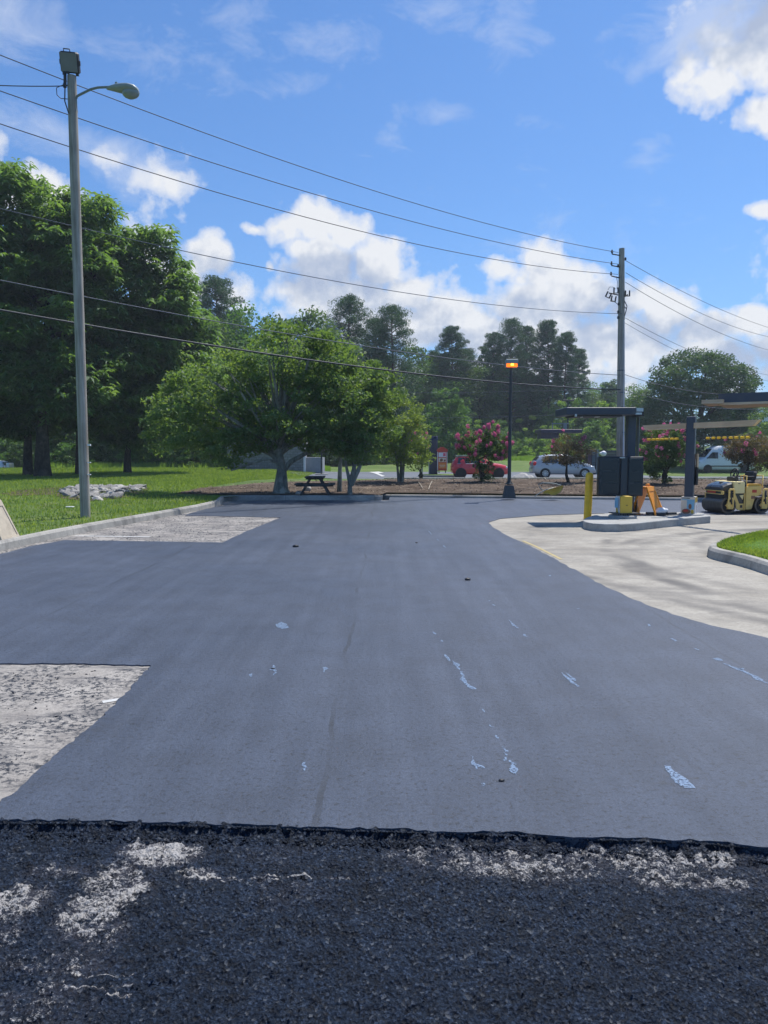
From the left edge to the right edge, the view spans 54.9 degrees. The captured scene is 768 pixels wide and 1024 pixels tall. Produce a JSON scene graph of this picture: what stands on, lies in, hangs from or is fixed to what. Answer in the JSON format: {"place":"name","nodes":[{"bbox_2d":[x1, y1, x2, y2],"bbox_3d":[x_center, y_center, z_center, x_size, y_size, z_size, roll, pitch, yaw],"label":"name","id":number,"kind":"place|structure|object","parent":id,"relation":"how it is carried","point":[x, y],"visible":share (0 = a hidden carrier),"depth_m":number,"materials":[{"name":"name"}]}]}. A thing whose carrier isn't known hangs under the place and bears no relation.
{"place":"outdoors","nodes":[
{"label":"outdoors","id":0,"kind":"place"},
{"bbox_2d":[4,487,150,500],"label":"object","id":1,"kind":"structure","parent":0,"point":[58,494],"depth_m":25.99,"materials":[{"name":"grey stone"}]},
{"bbox_2d":[0,500,353,801],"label":"old pavement","id":2,"kind":"structure","parent":0,"point":[44,746],"depth_m":5.01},
{"bbox_2d":[0,497,767,853],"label":"asphalt","id":3,"kind":"structure","parent":0,"point":[384,721],"depth_m":5.13,"materials":[{"name":"grey asphalt"}]},
{"bbox_2d":[249,539,766,787],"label":"paint residue","id":4,"kind":"object","parent":3,"relation":"on","point":[512,766],"visible":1,"depth_m":5.05},
{"bbox_2d":[502,359,517,497],"bbox_3d":[4.222,-2.768,24.732,0.424,4.600,0.400,0,5,0],"label":"lamp post","id":5,"kind":"object","parent":3,"relation":"on","point":[508,491],"visible":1,"depth_m":24.72,"materials":[{"name":"metal"}]},
{"bbox_2d":[701,392,767,407],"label":"building canopy","id":6,"kind":"object","parent":3,"relation":"on","point":[744,400],"visible":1,"depth_m":24.49,"materials":[{"name":"brown metal"}]},
{"bbox_2d":[702,468,767,513],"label":"road roller","id":7,"kind":"object","parent":3,"relation":"on","point":[730,494],"visible":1,"depth_m":19.29,"materials":[{"name":"metal"}]},
{"bbox_2d":[0,817,767,1023],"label":"rough asphalt","id":8,"kind":"structure","parent":0,"point":[636,958],"depth_m":2.55,"materials":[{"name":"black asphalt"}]},
{"bbox_2d":[0,821,767,867],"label":"asphalt crumbs","id":9,"kind":"object","parent":8,"relation":"on","point":[489,847],"visible":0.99,"depth_m":3.12,"materials":[{"name":"black asphalt"}]},
{"bbox_2d":[0,446,767,535],"bbox_3d":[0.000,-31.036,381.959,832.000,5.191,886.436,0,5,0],"label":"lawn","id":10,"kind":"structure","parent":0,"point":[524,466],"depth_m":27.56,"materials":[{"name":"green plant"}]},
{"bbox_2d":[0,499,19,539],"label":"sandwich board","id":11,"kind":"object","parent":10,"relation":"on","point":[7,529],"visible":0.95,"depth_m":12.62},
{"bbox_2d":[0,438,23,467],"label":"bush","id":12,"kind":"object","parent":10,"relation":"on","point":[9,449],"visible":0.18,"depth_m":75.06,"materials":[{"name":"green plant"}]},
{"bbox_2d":[0,441,35,466],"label":"bush","id":13,"kind":"object","parent":10,"relation":"on","point":[16,458],"visible":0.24,"depth_m":74.41,"materials":[{"name":"green plant"}]},
{"bbox_2d":[0,319,77,475],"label":"walnut tree","id":14,"kind":"object","parent":10,"relation":"on","point":[25,432],"visible":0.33,"depth_m":45.56,"materials":[{"name":"green plant"}]},
{"bbox_2d":[0,157,137,476],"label":"walnut tree","id":15,"kind":"object","parent":10,"relation":"on","point":[35,252],"visible":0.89,"depth_m":40.99,"materials":[{"name":"green plant"}]},
{"bbox_2d":[54,442,99,462],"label":"bush","id":16,"kind":"object","parent":10,"relation":"on","point":[67,447],"visible":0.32,"depth_m":65.90,"materials":[{"name":"green plant"}]},
{"bbox_2d":[56,48,139,517],"bbox_3d":[-6.134,-4.692,16.168,1.816,10.318,0.397,0,5,0],"label":"lamp pole","id":17,"kind":"object","parent":10,"relation":"on","point":[69,62],"visible":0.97,"depth_m":16.11,"materials":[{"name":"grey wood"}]},
{"bbox_2d":[95,443,131,463],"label":"bush","id":18,"kind":"object","parent":10,"relation":"on","point":[113,460],"visible":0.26,"depth_m":66.40,"materials":[{"name":"green plant"}]},
{"bbox_2d":[51,222,210,474],"bbox_3d":[-16.473,-10.085,46.991,10.657,15.872,9.770,0,5,0],"label":"walnut tree","id":19,"kind":"object","parent":10,"relation":"on","point":[173,292],"visible":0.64,"depth_m":45.25,"materials":[{"name":"green plant"}]},
{"bbox_2d":[66,304,229,472],"bbox_3d":[-15.595,-8.348,49.890,11.079,11.895,8.912,-2,5,-24],"label":"walnut tree","id":20,"kind":"object","parent":10,"relation":"on","point":[127,441],"visible":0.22,"depth_m":48.59,"materials":[{"name":"green plant"}]},
{"bbox_2d":[163,444,200,466],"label":"bush","id":21,"kind":"object","parent":10,"relation":"on","point":[172,454],"visible":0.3,"depth_m":65.36,"materials":[{"name":"green plant"}]},
{"bbox_2d":[169,315,243,427],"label":"broadleaf tree","id":22,"kind":"object","parent":10,"relation":"on","point":[221,326],"visible":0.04,"depth_m":71.23,"materials":[{"name":"green plant"}]},
{"bbox_2d":[197,274,247,347],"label":"pine tree","id":23,"kind":"object","parent":10,"relation":"on","point":[221,295],"visible":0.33,"depth_m":85.38,"materials":[{"name":"green plant"}]},
{"bbox_2d":[204,301,296,413],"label":"broadleaf tree","id":24,"kind":"object","parent":10,"relation":"on","point":[244,338],"visible":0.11,"depth_m":76.07,"materials":[{"name":"green plant"}]},
{"bbox_2d":[235,312,312,439],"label":"broadleaf tree","id":25,"kind":"object","parent":10,"relation":"on","point":[267,318],"visible":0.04,"depth_m":78.53,"materials":[{"name":"green plant"}]},
{"bbox_2d":[227,442,324,472],"bbox_3d":[-8.505,-4.295,58.585,7.423,2.416,2.720,0,5,0],"label":"block enclosure","id":26,"kind":"object","parent":10,"relation":"on","point":[309,464],"visible":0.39,"depth_m":57.39,"materials":[{"name":"concrete"}]},
{"bbox_2d":[270,315,334,425],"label":"broadleaf tree","id":27,"kind":"object","parent":10,"relation":"on","point":[309,320],"visible":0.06,"depth_m":80.59,"materials":[{"name":"green plant"}]},
{"bbox_2d":[295,305,368,439],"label":"broadleaf tree","id":28,"kind":"object","parent":10,"relation":"on","point":[319,318],"depth_m":82.60,"materials":[{"name":"green plant"}]},
{"bbox_2d":[320,445,348,465],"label":"bush","id":29,"kind":"object","parent":10,"relation":"on","point":[330,461],"visible":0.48,"depth_m":77.23,"materials":[{"name":"green plant"}]},
{"bbox_2d":[321,292,387,366],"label":"pine tree","id":30,"kind":"object","parent":10,"relation":"on","point":[350,307],"visible":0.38,"depth_m":89.88,"materials":[{"name":"green plant"}]},
{"bbox_2d":[359,318,395,371],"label":"pine tree","id":31,"kind":"object","parent":10,"relation":"on","point":[369,328],"visible":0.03,"depth_m":96.05,"materials":[{"name":"green plant"}]},
{"bbox_2d":[364,347,413,417],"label":"broadleaf tree","id":32,"kind":"object","parent":10,"relation":"on","point":[371,356],"visible":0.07,"depth_m":90.84,"materials":[{"name":"green plant"}]},
{"bbox_2d":[362,303,427,436],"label":"pine tree","id":33,"kind":"object","parent":10,"relation":"on","point":[390,313],"visible":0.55,"depth_m":90.08,"materials":[{"name":"green plant"}]},
{"bbox_2d":[50,455,764,471],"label":"tall grass","id":34,"kind":"structure","parent":10,"relation":"on","point":[205,465],"depth_m":64.94,"materials":[{"name":"green plant"}]},
{"bbox_2d":[396,344,437,414],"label":"broadleaf tree","id":35,"kind":"object","parent":10,"relation":"on","point":[417,356],"visible":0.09,"depth_m":106.60,"materials":[{"name":"green plant"}]},
{"bbox_2d":[403,360,446,428],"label":"broadleaf tree","id":36,"kind":"object","parent":10,"relation":"on","point":[432,384],"visible":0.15,"depth_m":105.54,"materials":[{"name":"green plant"}]},
{"bbox_2d":[418,387,472,462],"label":"tree","id":37,"kind":"object","parent":10,"relation":"on","point":[437,419],"visible":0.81,"depth_m":82.72,"materials":[{"name":"green plant"}]},
{"bbox_2d":[423,380,480,441],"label":"broadleaf tree","id":38,"kind":"object","parent":10,"relation":"on","point":[454,385],"visible":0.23,"depth_m":103.97,"materials":[{"name":"green plant"}]},
{"bbox_2d":[429,371,477,429],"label":"broadleaf tree","id":39,"kind":"object","parent":10,"relation":"on","point":[462,394],"visible":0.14,"depth_m":105.44,"materials":[{"name":"green plant"}]},
{"bbox_2d":[432,325,475,392],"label":"pine tree","id":40,"kind":"object","parent":10,"relation":"on","point":[450,335],"visible":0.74,"depth_m":106.86,"materials":[{"name":"green plant"}]},
{"bbox_2d":[450,347,489,424],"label":"pine tree","id":41,"kind":"object","parent":10,"relation":"on","point":[470,351],"visible":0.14,"depth_m":110.66,"materials":[{"name":"green plant"}]},
{"bbox_2d":[179,477,767,495],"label":"mulch bed","id":42,"kind":"object","parent":10,"relation":"on","point":[450,487],"visible":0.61,"depth_m":28.84,"materials":[{"name":"brown plant"}]},
{"bbox_2d":[138,318,393,493],"bbox_3d":[-4.306,-3.638,25.918,9.355,6.248,5.826,0,5,0],"label":"broadleaf tree","id":43,"kind":"object","parent":42,"relation":"on","point":[280,422],"visible":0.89,"depth_m":25.26,"materials":[{"name":"green plant"}]},
{"bbox_2d":[294,476,334,495],"bbox_3d":[-2.347,-0.901,25.252,1.350,0.633,1.300,0,5,-3],"label":"picnic table","id":44,"kind":"object","parent":42,"relation":"on","point":[319,478],"visible":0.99,"depth_m":24.75,"materials":[{"name":"brown wood"}]},
{"bbox_2d":[309,358,408,494],"bbox_3d":[-0.837,-2.888,25.136,3.401,4.754,3.792,0,5,0],"label":"broadleaf tree","id":45,"kind":"object","parent":42,"relation":"on","point":[355,424],"visible":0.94,"depth_m":24.62,"materials":[{"name":"green plant"}]},
{"bbox_2d":[367,393,436,481],"bbox_3d":[0.635,-3.141,31.498,2.854,3.825,2.600,4,6,43],"label":"broadleaf tree","id":46,"kind":"object","parent":42,"relation":"on","point":[406,421],"visible":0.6,"depth_m":31.14,"materials":[{"name":"green plant"}]},
{"bbox_2d":[455,420,513,481],"bbox_3d":[4.255,-2.561,31.364,2.597,2.710,1.632,0,5,0],"label":"crape myrtle","id":47,"kind":"object","parent":42,"relation":"on","point":[484,449],"visible":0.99,"depth_m":31.20,"materials":[{"name":"green plant"}]},
{"bbox_2d":[535,482,562,495],"bbox_3d":[5.446,-0.762,24.727,0.988,0.469,0.436,-1,5,-8],"label":"wheelbarrow","id":48,"kind":"object","parent":42,"relation":"on","point":[555,490],"visible":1,"depth_m":24.64,"materials":[{"name":"metal"}]},
{"bbox_2d":[541,429,597,482],"bbox_3d":[7.726,-2.331,30.919,2.262,2.318,1.640,0,5,0],"label":"crape myrtle","id":49,"kind":"object","parent":42,"relation":"on","point":[563,459],"visible":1,"depth_m":30.73,"materials":[{"name":"green plant"}]},
{"bbox_2d":[605,248,629,455],"bbox_3d":[10.358,-6.506,33.150,1.138,10.370,0.445,0,5,0],"label":"utility pole","id":50,"kind":"object","parent":42,"relation":"on","point":[620,427],"visible":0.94,"depth_m":32.99,"materials":[{"name":"grey wood"}]},
{"bbox_2d":[0,280,612,374],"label":"overhead wire","id":51,"kind":"object","parent":50,"relation":"attached to","point":[270,330],"visible":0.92,"depth_m":20.69,"materials":[{"name":"black metal"}]},
{"bbox_2d":[0,90,615,263],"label":"overhead wire","id":52,"kind":"object","parent":50,"relation":"attached to","point":[276,182],"visible":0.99,"depth_m":20.79,"materials":[{"name":"black metal"}]},
{"bbox_2d":[0,123,617,274],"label":"overhead wire","id":53,"kind":"object","parent":50,"relation":"attached to","point":[278,209],"visible":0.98,"depth_m":20.88,"materials":[{"name":"black metal"}]},
{"bbox_2d":[0,55,618,252],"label":"overhead wire","id":54,"kind":"object","parent":50,"relation":"attached to","point":[280,159],"visible":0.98,"depth_m":20.78,"materials":[{"name":"black metal"}]},
{"bbox_2d":[0,309,620,389],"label":"overhead wire","id":55,"kind":"object","parent":50,"relation":"attached to","point":[37,316],"visible":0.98,"depth_m":20.85,"materials":[{"name":"black metal"}]},
{"bbox_2d":[0,208,621,313],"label":"overhead wire","id":56,"kind":"object","parent":50,"relation":"attached to","point":[284,271],"visible":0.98,"depth_m":20.86,"materials":[{"name":"black metal"}]},
{"bbox_2d":[639,422,699,483],"bbox_3d":[11.690,-2.403,30.384,2.495,2.591,1.676,0,5,0],"label":"crape myrtle","id":57,"kind":"object","parent":42,"relation":"on","point":[666,448],"visible":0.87,"depth_m":30.20,"materials":[{"name":"green plant"}]},
{"bbox_2d":[720,431,767,473],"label":"crape myrtle","id":58,"kind":"object","parent":42,"relation":"on","point":[752,457],"visible":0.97,"depth_m":29.62,"materials":[{"name":"green plant"}]},
{"bbox_2d":[460,365,508,434],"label":"broadleaf tree","id":59,"kind":"object","parent":10,"relation":"on","point":[482,407],"visible":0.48,"depth_m":106.94,"materials":[{"name":"green plant"}]},
{"bbox_2d":[476,332,513,427],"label":"pine tree","id":60,"kind":"object","parent":10,"relation":"on","point":[490,343],"visible":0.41,"depth_m":110.80,"materials":[{"name":"green plant"}]},
{"bbox_2d":[482,317,538,433],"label":"pine tree","id":61,"kind":"object","parent":10,"relation":"on","point":[513,325],"visible":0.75,"depth_m":108.20,"materials":[{"name":"green plant"}]},
{"bbox_2d":[505,325,546,428],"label":"pine tree","id":62,"kind":"object","parent":10,"relation":"on","point":[530,334],"visible":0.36,"depth_m":110.83,"materials":[{"name":"green plant"}]},
{"bbox_2d":[512,373,557,436],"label":"broadleaf tree","id":63,"kind":"object","parent":10,"relation":"on","point":[540,402],"visible":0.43,"depth_m":109.11,"materials":[{"name":"green plant"}]},
{"bbox_2d":[528,319,570,407],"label":"pine tree","id":64,"kind":"object","parent":10,"relation":"on","point":[548,326],"visible":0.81,"depth_m":108.70,"materials":[{"name":"green plant"}]},
{"bbox_2d":[544,400,574,440],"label":"sapling","id":65,"kind":"object","parent":10,"relation":"on","point":[560,403],"visible":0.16,"depth_m":101.37,"materials":[{"name":"green plant"}]},
{"bbox_2d":[544,331,585,425],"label":"pine tree","id":66,"kind":"object","parent":10,"relation":"on","point":[566,338],"visible":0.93,"depth_m":106.80,"materials":[{"name":"green plant"}]},
{"bbox_2d":[559,397,591,431],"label":"sapling","id":67,"kind":"object","parent":10,"relation":"on","point":[576,425],"visible":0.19,"depth_m":102.91,"materials":[{"name":"green plant"}]},
{"bbox_2d":[384,477,767,478],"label":"kerb","id":68,"kind":"structure","parent":10,"relation":"on","point":[553,477],"depth_m":45.32,"materials":[{"name":"concrete"}]},
{"bbox_2d":[566,348,591,406],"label":"pine tree","id":69,"kind":"object","parent":10,"relation":"on","point":[582,381],"visible":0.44,"depth_m":110.24,"materials":[{"name":"green plant"}]},
{"bbox_2d":[576,420,609,450],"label":"sapling","id":70,"kind":"object","parent":10,"relation":"on","point":[592,436],"visible":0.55,"depth_m":93.73,"materials":[{"name":"green plant"}]},
{"bbox_2d":[583,390,612,422],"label":"broadleaf tree","id":71,"kind":"object","parent":10,"relation":"on","point":[595,398],"visible":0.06,"depth_m":120.94,"materials":[{"name":"green plant"}]},
{"bbox_2d":[598,382,625,406],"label":"broadleaf tree","id":72,"kind":"object","parent":10,"relation":"on","point":[608,396],"visible":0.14,"depth_m":122.00,"materials":[{"name":"green plant"}]},
{"bbox_2d":[599,383,646,424],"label":"broadleaf tree","id":73,"kind":"object","parent":10,"relation":"on","point":[632,389],"visible":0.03,"depth_m":102.69,"materials":[{"name":"green plant"}]},
{"bbox_2d":[610,387,663,429],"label":"broadleaf tree","id":74,"kind":"object","parent":10,"relation":"on","point":[637,395],"visible":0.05,"depth_m":98.16,"materials":[{"name":"green plant"}]},
{"bbox_2d":[635,346,767,460],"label":"oak tree","id":75,"kind":"object","parent":10,"relation":"on","point":[716,384],"visible":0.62,"depth_m":77.12,"materials":[{"name":"green plant"}]},
{"bbox_2d":[695,446,754,472],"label":"parked van","id":76,"kind":"object","parent":10,"relation":"on","point":[711,458],"visible":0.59,"depth_m":72.88,"materials":[{"name":"white paint"}]},
{"bbox_2d":[738,407,767,450],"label":"broadleaf tree","id":77,"kind":"object","parent":10,"relation":"on","point":[764,425],"visible":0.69,"depth_m":65.89,"materials":[{"name":"green plant"}]},
{"bbox_2d":[0,0,767,445],"label":"sky","id":78,"kind":"structure","parent":0,"point":[640,127],"materials":[{"name":"blue"}]},
{"bbox_2d":[294,471,684,478],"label":"road","id":79,"kind":"structure","parent":0,"point":[361,475],"depth_m":54.27,"materials":[{"name":"grey asphalt"}]},
{"bbox_2d":[418,475,454,476],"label":"kerbed island","id":80,"kind":"structure","parent":79,"relation":"on","point":[438,476],"depth_m":50.02,"materials":[{"name":"concrete"}]},
{"bbox_2d":[423,474,452,474],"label":"island turf","id":81,"kind":"structure","parent":80,"relation":"on","point":[437,474],"depth_m":51.54,"materials":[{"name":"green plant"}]},
{"bbox_2d":[428,436,437,473],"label":"covered column","id":82,"kind":"structure","parent":81,"relation":"on","point":[433,450],"depth_m":52.08,"materials":[{"name":"black plastic"}]},
{"bbox_2d":[437,447,447,472],"bbox_3d":[4.099,-3.653,51.971,0.790,1.823,0.228,0,5,0],"label":"menu sign","id":83,"kind":"object","parent":81,"relation":"on","point":[441,458],"visible":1,"depth_m":51.86,"materials":[{"name":"red plastic"}]},
{"bbox_2d":[451,456,507,476],"bbox_3d":[6.308,-2.973,48.920,3.706,1.497,1.961,0,5,0],"label":"parked car","id":84,"kind":"object","parent":79,"relation":"on","point":[460,467],"visible":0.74,"depth_m":48.13,"materials":[{"name":"red paint"}]},
{"bbox_2d":[535,423,581,451],"bbox_3d":[14.581,-5.381,62.018,3.398,4.119,2.500,0,5,0],"label":"canopy","id":85,"kind":"object","parent":79,"relation":"on","point":[552,433],"visible":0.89,"depth_m":61.08,"materials":[{"name":"grey metal"}]},
{"bbox_2d":[529,454,595,476],"bbox_3d":[11.891,-3.063,49.414,4.180,1.606,2.001,0,5,0],"label":"parked car","id":86,"kind":"object","parent":79,"relation":"on","point":[539,467],"visible":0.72,"depth_m":48.61,"materials":[{"name":"silver metal"}]},
{"bbox_2d":[586,450,598,473],"bbox_3d":[16.066,-3.786,57.106,0.856,2.072,0.550,0,5,0],"label":"digital menu","id":87,"kind":"object","parent":79,"relation":"on","point":[592,459],"visible":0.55,"depth_m":56.84,"materials":[{"name":"black metal"}]},
{"bbox_2d":[381,493,704,497],"bbox_3d":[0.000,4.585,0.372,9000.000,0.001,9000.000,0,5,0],"label":"terrain","id":88,"kind":"structure","parent":0,"point":[515,494],"depth_m":80.30,"materials":[{"name":"soil"}]},
{"bbox_2d":[489,514,767,637],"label":"concrete drive","id":89,"kind":"structure","parent":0,"point":[675,570],"depth_m":10.62,"materials":[{"name":"grey concrete"}]},
{"bbox_2d":[582,472,592,520],"bbox_3d":[4.747,-0.350,17.226,0.300,1.148,0.300,0,5,0],"label":"bollard","id":90,"kind":"object","parent":89,"relation":"on","point":[588,495],"visible":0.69,"depth_m":17.16,"materials":[{"name":"yellow plastic"}]},
{"bbox_2d":[583,512,709,531],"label":"kerbed island","id":91,"kind":"structure","parent":89,"relation":"on","point":[605,523],"depth_m":15.71,"materials":[{"name":"concrete"}]},
{"bbox_2d":[555,407,643,514],"bbox_3d":[4.994,-1.165,17.257,1.781,2.473,1.110,0,5,0],"label":"order canopy","id":92,"kind":"object","parent":91,"relation":"on","point":[632,431],"visible":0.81,"depth_m":16.91,"materials":[{"name":"black metal"}]},
{"bbox_2d":[597,456,643,495],"bbox_3d":[5.356,-0.589,16.853,1.004,1.349,0.390,0,5,0],"label":"menu board","id":93,"kind":"object","parent":91,"relation":"on","point":[619,475],"visible":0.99,"depth_m":16.67,"materials":[{"name":"black metal"}]},
{"bbox_2d":[608,514,636,518],"bbox_3d":[5.257,0.097,16.297,0.600,0.070,0.600,0,5,0],"label":"concrete footing","id":94,"kind":"object","parent":91,"relation":"on","point":[622,516],"visible":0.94,"depth_m":16.11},
{"bbox_2d":[608,496,639,514],"bbox_3d":[5.276,-0.141,16.242,0.587,0.417,0.330,0,5,0],"label":"speaker box","id":95,"kind":"object","parent":94,"relation":"on","point":[623,505],"visible":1,"depth_m":16.11,"materials":[{"name":"yellow plastic"}]},
{"bbox_2d":[634,484,661,515],"bbox_3d":[6.122,-0.302,17.197,0.645,0.716,0.500,4,6,42],"label":"sandwich board","id":96,"kind":"object","parent":91,"relation":"on","point":[653,497],"visible":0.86,"depth_m":17.15,"materials":[{"name":"orange plastic"}]},
{"bbox_2d":[677,512,703,515],"bbox_3d":[7.088,0.042,17.212,0.680,0.030,0.680,0,5,0],"label":"concrete footing","id":97,"kind":"object","parent":91,"relation":"on","point":[696,514],"visible":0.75,"depth_m":16.93,"materials":[{"name":"grey concrete"}]},
{"bbox_2d":[681,496,697,513],"bbox_3d":[7.088,-0.154,17.178,0.309,0.409,0.312,3,5,32],"label":"promo box","id":98,"kind":"object","parent":97,"relation":"on","point":[688,505],"visible":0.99,"depth_m":17.05,"materials":[{"name":"white plastic"}]},
{"bbox_2d":[643,416,761,496],"bbox_3d":[7.176,-1.060,16.985,0.306,2.265,3.503,-2,5,-23],"label":"clearance post","id":99,"kind":"object","parent":97,"relation":"on","point":[691,425],"visible":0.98,"depth_m":17.02,"materials":[{"name":"grey metal"}]},
{"bbox_2d":[730,539,767,559],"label":"grass island","id":100,"kind":"structure","parent":0,"point":[762,544],"depth_m":11.15,"materials":[{"name":"green plant"}]},
{"bbox_2d":[717,529,767,558],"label":"grass","id":101,"kind":"structure","parent":100,"relation":"on","point":[731,543],"depth_m":11.45,"materials":[{"name":"green plant"}]},
{"label":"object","id":102,"kind":"structure","parent":0,"visible":0},
{"bbox_2d":[0,495,244,550],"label":"kerb","id":103,"kind":"structure","parent":102,"relation":"on","point":[22,540],"depth_m":15.48,"materials":[{"name":"concrete"}]},
{"bbox_2d":[245,495,382,499],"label":"kerb","id":104,"kind":"structure","parent":102,"relation":"on","point":[313,497],"depth_m":24.79,"materials":[{"name":"concrete"}]},
{"bbox_2d":[383,494,702,500],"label":"kerb","id":105,"kind":"structure","parent":102,"relation":"on","point":[387,496],"depth_m":25.50,"materials":[{"name":"concrete"}]},
{"bbox_2d":[707,541,767,574],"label":"kerb","id":106,"kind":"structure","parent":102,"relation":"on","point":[751,562],"depth_m":10.54,"materials":[{"name":"concrete"}]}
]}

